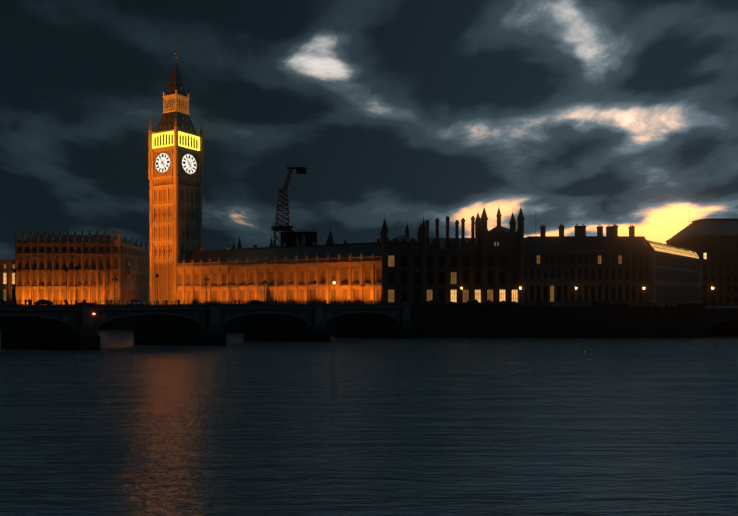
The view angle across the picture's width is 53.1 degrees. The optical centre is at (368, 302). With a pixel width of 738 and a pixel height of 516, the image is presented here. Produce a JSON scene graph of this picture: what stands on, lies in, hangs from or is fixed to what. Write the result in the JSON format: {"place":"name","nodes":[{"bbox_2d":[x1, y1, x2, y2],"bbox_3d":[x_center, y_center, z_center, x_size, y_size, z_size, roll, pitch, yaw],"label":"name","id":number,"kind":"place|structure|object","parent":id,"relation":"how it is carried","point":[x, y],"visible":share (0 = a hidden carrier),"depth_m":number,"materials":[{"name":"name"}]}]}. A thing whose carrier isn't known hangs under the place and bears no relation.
{"place":"outdoors","nodes":[
{"label":"outdoors","id":0,"kind":"place"},
{"bbox_2d":[0,230,149,304],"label":"palace block","id":1,"kind":"structure","parent":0,"point":[40,263],"depth_m":337.59,"materials":[{"name":"stone"}]},
{"bbox_2d":[1,266,395,304],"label":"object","id":2,"kind":"object","parent":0,"point":[178,300],"visible":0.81,"depth_m":203.37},
{"bbox_2d":[232,233,305,248],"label":"roof pinnacles","id":3,"kind":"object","parent":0,"point":[303,241],"depth_m":333.24,"materials":[{"name":"stone"}]},
{"bbox_2d":[0,307,737,515],"bbox_3d":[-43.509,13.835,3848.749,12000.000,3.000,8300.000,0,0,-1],"label":"river water","id":4,"kind":"structure","parent":0,"point":[119,423],"depth_m":72.19,"materials":[{"name":"blue liquid"}]},
{"bbox_2d":[0,301,416,350],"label":"bridge","id":5,"kind":"structure","parent":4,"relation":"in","point":[50,327],"depth_m":211.19,"materials":[{"name":"stone"}]},
{"bbox_2d":[0,306,737,335],"bbox_3d":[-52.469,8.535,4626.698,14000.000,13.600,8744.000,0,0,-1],"label":"ground","id":6,"kind":"structure","parent":0,"point":[235,325],"depth_m":296.82,"materials":[{"name":"stone"}]},
{"bbox_2d":[148,46,203,304],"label":"clock tower","id":7,"kind":"structure","parent":6,"relation":"on","point":[175,158],"depth_m":327.78,"materials":[{"name":"stone"}]},
{"bbox_2d":[175,239,381,304],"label":"palace wing","id":8,"kind":"structure","parent":6,"relation":"on","point":[288,273],"depth_m":294.54,"materials":[{"name":"stone"}]},
{"bbox_2d":[325,230,335,244],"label":"spire","id":9,"kind":"structure","parent":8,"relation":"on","point":[330,240],"depth_m":427.33,"materials":[{"name":"stone"}]},
{"bbox_2d":[281,232,318,246],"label":"scaffolded block","id":10,"kind":"structure","parent":6,"relation":"on","point":[310,237],"depth_m":428.56,"materials":[{"name":"black metal"}]},
{"bbox_2d":[271,164,306,246],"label":"tower crane","id":11,"kind":"object","parent":10,"relation":"on","point":[299,170],"visible":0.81,"depth_m":427.16,"materials":[{"name":"black metal"}]},
{"bbox_2d":[416,299,611,306],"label":"parked cars","id":12,"kind":"object","parent":6,"relation":"on","point":[476,301],"visible":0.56,"depth_m":257.90,"materials":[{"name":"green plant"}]},
{"bbox_2d":[390,302,690,337],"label":"embankment wall","id":13,"kind":"structure","parent":6,"relation":"on","point":[552,322],"depth_m":253.62,"materials":[{"name":"stone"}]},
{"bbox_2d":[397,285,713,306],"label":"embankment street furniture","id":14,"kind":"object","parent":6,"relation":"on","point":[613,287],"visible":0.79,"depth_m":256.78,"materials":[{"name":"black metal"}]},
{"bbox_2d":[679,303,737,337],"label":"bridge","id":15,"kind":"structure","parent":6,"relation":"on","point":[714,322],"depth_m":257.39,"materials":[{"name":"stone"}]},
{"bbox_2d":[0,0,737,259],"label":"sky","id":16,"kind":"structure","parent":0,"point":[569,113],"materials":[{"name":"grey"}]},
{"bbox_2d":[380,208,524,306],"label":"building","id":17,"kind":"structure","parent":0,"point":[482,264],"depth_m":265.79,"materials":[{"name":"stone"}]},
{"bbox_2d":[524,224,702,306],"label":"mansard block","id":18,"kind":"structure","parent":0,"point":[599,265],"depth_m":271.30,"materials":[{"name":"stone"}]},
{"bbox_2d":[666,218,737,305],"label":"block","id":19,"kind":"structure","parent":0,"point":[712,243],"depth_m":345.97,"materials":[{"name":"stone"}]}
]}

